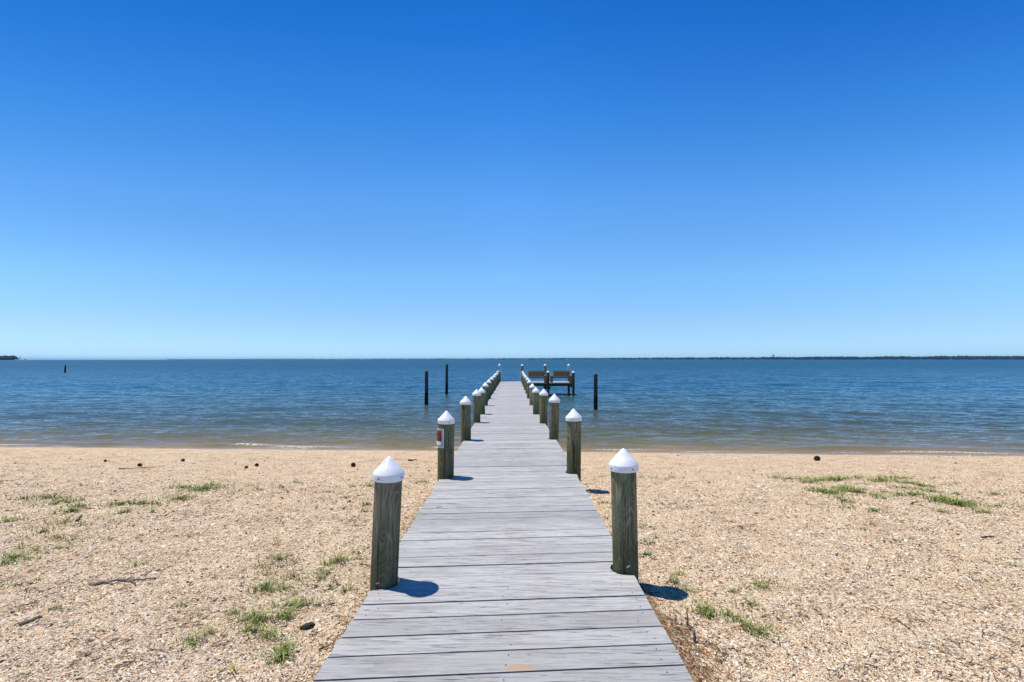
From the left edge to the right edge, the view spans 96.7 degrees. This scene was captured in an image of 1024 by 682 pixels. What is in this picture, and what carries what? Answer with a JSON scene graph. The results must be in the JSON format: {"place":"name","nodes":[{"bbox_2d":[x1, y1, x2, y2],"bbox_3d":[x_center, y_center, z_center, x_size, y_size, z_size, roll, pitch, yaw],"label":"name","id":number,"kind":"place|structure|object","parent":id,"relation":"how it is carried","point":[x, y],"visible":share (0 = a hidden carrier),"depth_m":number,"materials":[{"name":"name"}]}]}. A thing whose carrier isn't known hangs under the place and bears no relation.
{"place":"outdoors","nodes":[
{"label":"outdoors","id":0,"kind":"place"},
{"bbox_2d":[0,446,1023,681],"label":"beach","id":1,"kind":"structure","parent":0,"point":[363,459],"depth_m":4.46,"materials":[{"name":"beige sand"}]},
{"bbox_2d":[18,616,41,625],"bbox_3d":[-3.041,1.764,2.876,0.029,0.031,0.119,-1,-2,16],"label":"driftwood stick","id":2,"kind":"object","parent":1,"relation":"on","point":[21,623],"visible":0.99,"depth_m":2.85,"materials":[{"name":"grey wood"}]},
{"bbox_2d":[89,577,156,585],"bbox_3d":[-2.893,1.783,3.346,0.434,0.041,0.134,0,-2,-11],"label":"driftwood stick","id":3,"kind":"object","parent":1,"relation":"on","point":[91,583],"visible":1,"depth_m":3.36,"materials":[{"name":"wood"}]},
{"bbox_2d":[118,467,154,468],"bbox_3d":[-7.136,2.397,8.550,0.632,0.064,0.279,0,-2,-8],"label":"driftwood stick","id":4,"kind":"object","parent":1,"relation":"on","point":[134,468],"visible":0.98,"depth_m":8.55,"materials":[{"name":"brown wood"}]},
{"bbox_2d":[300,622,314,629],"bbox_3d":[-1.273,1.772,2.830,0.098,0.034,0.041,10,-8,-42],"label":"bark piece","id":5,"kind":"object","parent":1,"relation":"on","point":[308,625],"visible":0.99,"depth_m":2.82,"materials":[{"name":"brown wood"}]},
{"bbox_2d":[318,631,344,649],"bbox_3d":[-1.049,1.769,2.693,0.038,0.015,0.215,-1,-3,22],"label":"driftwood stick","id":6,"kind":"object","parent":1,"relation":"on","point":[329,644],"visible":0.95,"depth_m":2.63,"materials":[{"name":"brown wood"}]},
{"bbox_2d":[370,456,404,590],"bbox_3d":[-0.879,1.517,3.178,0.242,1.416,0.219,0,-2,0],"label":"piling","id":7,"kind":"object","parent":1,"relation":"on","point":[388,474],"visible":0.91,"depth_m":3.11,"materials":[{"name":"brown wood"}]},
{"bbox_2d":[437,411,454,481],"bbox_3d":[-0.888,1.688,6.119,0.230,1.495,0.230,0,-2,0],"label":"piling","id":8,"kind":"object","parent":1,"relation":"on","point":[446,420],"visible":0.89,"depth_m":6.04,"materials":[{"name":"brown wood"}]},
{"bbox_2d":[437,427,443,447],"bbox_3d":[-0.954,1.294,6.136,0.122,0.253,0.237,0,-2,0],"label":"property sign","id":9,"kind":"object","parent":8,"relation":"attached to","point":[440,438],"visible":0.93,"depth_m":6.03,"materials":[{"name":"white paint"}]},
{"bbox_2d":[460,396,470,443],"bbox_3d":[-0.918,2.358,9.040,0.244,2.524,0.234,0,-2,0],"label":"piling","id":10,"kind":"object","parent":1,"relation":"on","point":[465,402],"visible":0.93,"depth_m":8.99,"materials":[{"name":"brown wood"}]},
{"bbox_2d":[472,389,480,424],"bbox_3d":[-0.915,2.486,11.714,0.227,2.485,0.227,0,-2,0],"label":"piling","id":11,"kind":"object","parent":1,"relation":"on","point":[476,394],"visible":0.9,"depth_m":11.66,"materials":[{"name":"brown wood"}]},
{"bbox_2d":[478,387,484,414],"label":"piling","id":12,"kind":"object","parent":1,"relation":"on","point":[481,390],"visible":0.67,"depth_m":13.56,"materials":[{"name":"green wood"}]},
{"bbox_2d":[492,375,495,390],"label":"piling","id":13,"kind":"object","parent":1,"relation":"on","point":[494,376],"visible":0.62,"depth_m":25.42,"materials":[{"name":"grey wood"}]},
{"bbox_2d":[313,381,693,681],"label":"dock","id":14,"kind":"object","parent":1,"relation":"on","point":[506,573],"visible":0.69,"depth_m":3.04,"materials":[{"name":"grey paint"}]},
{"bbox_2d":[527,379,531,398],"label":"piling","id":15,"kind":"object","parent":14,"relation":"attached to","point":[529,382],"visible":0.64,"depth_m":19.56,"materials":[{"name":"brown wood"}]},
{"bbox_2d":[526,371,546,382],"bbox_3d":[1.857,2.751,35.187,1.660,0.935,0.640,0,-2,-2],"label":"dock bench","id":16,"kind":"object","parent":14,"relation":"on","point":[535,374],"visible":0.88,"depth_m":34.92,"materials":[{"name":"brown wood"}]},
{"bbox_2d":[550,371,571,382],"bbox_3d":[3.784,2.750,35.187,1.660,0.935,0.640,0,-2,0],"label":"dock bench","id":17,"kind":"object","parent":14,"relation":"on","point":[560,374],"visible":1,"depth_m":34.92,"materials":[{"name":"brown wood"}]},
{"bbox_2d":[0,461,1022,681],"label":"grass","id":18,"kind":"structure","parent":1,"relation":"on","point":[843,489],"depth_m":3.85,"materials":[{"name":"green plant"}]},
{"bbox_2d":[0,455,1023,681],"bbox_3d":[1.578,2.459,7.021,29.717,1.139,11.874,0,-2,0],"label":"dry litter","id":19,"kind":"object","parent":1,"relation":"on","point":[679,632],"visible":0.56,"depth_m":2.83,"materials":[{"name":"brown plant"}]},
{"bbox_2d":[529,383,534,404],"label":"piling","id":20,"kind":"object","parent":1,"relation":"on","point":[531,386],"visible":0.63,"depth_m":16.47,"materials":[{"name":"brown wood"}]},
{"bbox_2d":[532,387,539,413],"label":"piling","id":21,"kind":"object","parent":1,"relation":"on","point":[535,391],"visible":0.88,"depth_m":13.56,"materials":[{"name":"green wood"}]},
{"bbox_2d":[539,389,547,425],"bbox_3d":[0.805,2.470,11.578,0.242,2.503,0.230,0,-2,0],"label":"piling","id":22,"kind":"object","parent":1,"relation":"on","point":[543,393],"visible":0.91,"depth_m":11.53,"materials":[{"name":"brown wood"}]},
{"bbox_2d":[549,394,559,441],"bbox_3d":[0.845,2.345,9.160,0.254,2.557,0.233,0,-2,0],"label":"piling","id":23,"kind":"object","parent":1,"relation":"on","point":[554,400],"visible":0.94,"depth_m":9.11,"materials":[{"name":"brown wood"}]},
{"bbox_2d":[565,409,581,481],"bbox_3d":[0.868,1.712,6.372,0.234,1.524,0.234,0,-2,0],"label":"piling","id":24,"kind":"object","parent":1,"relation":"on","point":[573,418],"visible":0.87,"depth_m":6.30,"materials":[{"name":"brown wood"}]},
{"bbox_2d":[609,448,638,582],"bbox_3d":[0.839,1.508,3.396,0.219,1.405,0.219,0,-2,0],"label":"piling","id":25,"kind":"object","parent":1,"relation":"on","point":[623,466],"visible":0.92,"depth_m":3.33,"materials":[{"name":"brown wood"}]},
{"bbox_2d":[639,550,653,557],"bbox_3d":[1.187,1.864,3.987,0.112,0.025,0.120,-1,-3,30],"label":"weed plant","id":26,"kind":"object","parent":1,"relation":"on","point":[648,552],"visible":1,"depth_m":4.00,"materials":[{"name":"green plant"}]},
{"bbox_2d":[693,629,695,642],"bbox_3d":[1.071,1.742,2.669,0.020,0.100,0.019,0,-2,0],"label":"dead stem","id":27,"kind":"object","parent":1,"relation":"on","point":[694,637],"visible":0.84,"depth_m":2.67,"materials":[{"name":"grey plant"}]},
{"bbox_2d":[0,359,1023,454],"bbox_3d":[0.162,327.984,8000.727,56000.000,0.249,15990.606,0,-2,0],"label":"water","id":28,"kind":"structure","parent":0,"point":[953,407],"depth_m":28.12,"materials":[{"name":"blue liquid"}]},
{"bbox_2d":[424,371,427,404],"bbox_3d":[-5.239,3.652,27.843,0.243,3.670,0.235,0,-2,0],"label":"mooring pole","id":29,"kind":"object","parent":28,"relation":"in","point":[426,389],"visible":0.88,"depth_m":27.78,"materials":[{"name":"brown wood"}]},
{"bbox_2d":[445,364,447,393],"bbox_3d":[-5.258,3.838,36.587,0.252,4.008,0.242,0,-2,0],"label":"mooring pole","id":30,"kind":"object","parent":28,"relation":"in","point":[446,380],"visible":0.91,"depth_m":36.53,"materials":[{"name":"brown wood"}]},
{"bbox_2d":[482,382,488,405],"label":"piling","id":31,"kind":"object","parent":28,"relation":"in","point":[485,385],"visible":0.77,"depth_m":16.30,"materials":[{"name":"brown wood"}]},
{"bbox_2d":[486,379,491,400],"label":"piling","id":32,"kind":"object","parent":28,"relation":"in","point":[488,382],"visible":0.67,"depth_m":19.36,"materials":[{"name":"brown wood"}]},
{"bbox_2d":[489,377,493,395],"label":"piling","id":33,"kind":"object","parent":28,"relation":"in","point":[491,379],"visible":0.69,"depth_m":22.51,"materials":[{"name":"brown wood"}]},
{"bbox_2d":[525,377,528,393],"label":"piling","id":34,"kind":"object","parent":28,"relation":"in","point":[527,379],"visible":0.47,"depth_m":22.74,"materials":[{"name":"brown wood"}]},
{"bbox_2d":[547,371,549,395],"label":"piling","id":35,"kind":"object","parent":28,"relation":"in","point":[548,372],"visible":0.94,"depth_m":34.56,"materials":[{"name":"brown wood"}]},
{"bbox_2d":[572,371,574,395],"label":"piling","id":36,"kind":"object","parent":28,"relation":"in","point":[573,383],"visible":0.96,"depth_m":34.58,"materials":[{"name":"brown wood"}]},
{"bbox_2d":[594,373,597,409],"bbox_3d":[4.513,3.553,24.571,0.235,3.592,0.230,0,-2,0],"label":"mooring pole","id":37,"kind":"object","parent":28,"relation":"in","point":[595,391],"visible":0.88,"depth_m":24.52,"materials":[{"name":"brown wood"}]},
{"bbox_2d":[0,0,1023,359],"label":"sky","id":38,"kind":"structure","parent":0,"point":[180,179],"materials":[{"name":"blue"}]},
{"bbox_2d":[682,359,1022,359],"bbox_3d":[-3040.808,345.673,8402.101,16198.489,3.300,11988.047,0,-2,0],"label":"land","id":39,"kind":"structure","parent":0,"point":[836,359],"depth_m":3574.39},
{"bbox_2d":[167,355,1023,359],"bbox_3d":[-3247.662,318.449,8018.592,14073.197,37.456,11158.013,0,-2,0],"label":"woods","id":40,"kind":"object","parent":39,"relation":"on","point":[965,357],"visible":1,"depth_m":3535.34,"materials":[{"name":"green plant"}]},
{"bbox_3d":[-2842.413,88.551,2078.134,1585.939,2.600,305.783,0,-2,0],"label":"headland","id":41,"kind":"structure","parent":0,"visible":0},
{"bbox_2d":[0,355,17,359],"bbox_3d":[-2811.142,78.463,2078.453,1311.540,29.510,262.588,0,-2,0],"label":"headland woods","id":42,"kind":"object","parent":41,"relation":"on","point":[10,357],"visible":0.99,"depth_m":1981.44,"materials":[{"name":"plant"}]}
]}

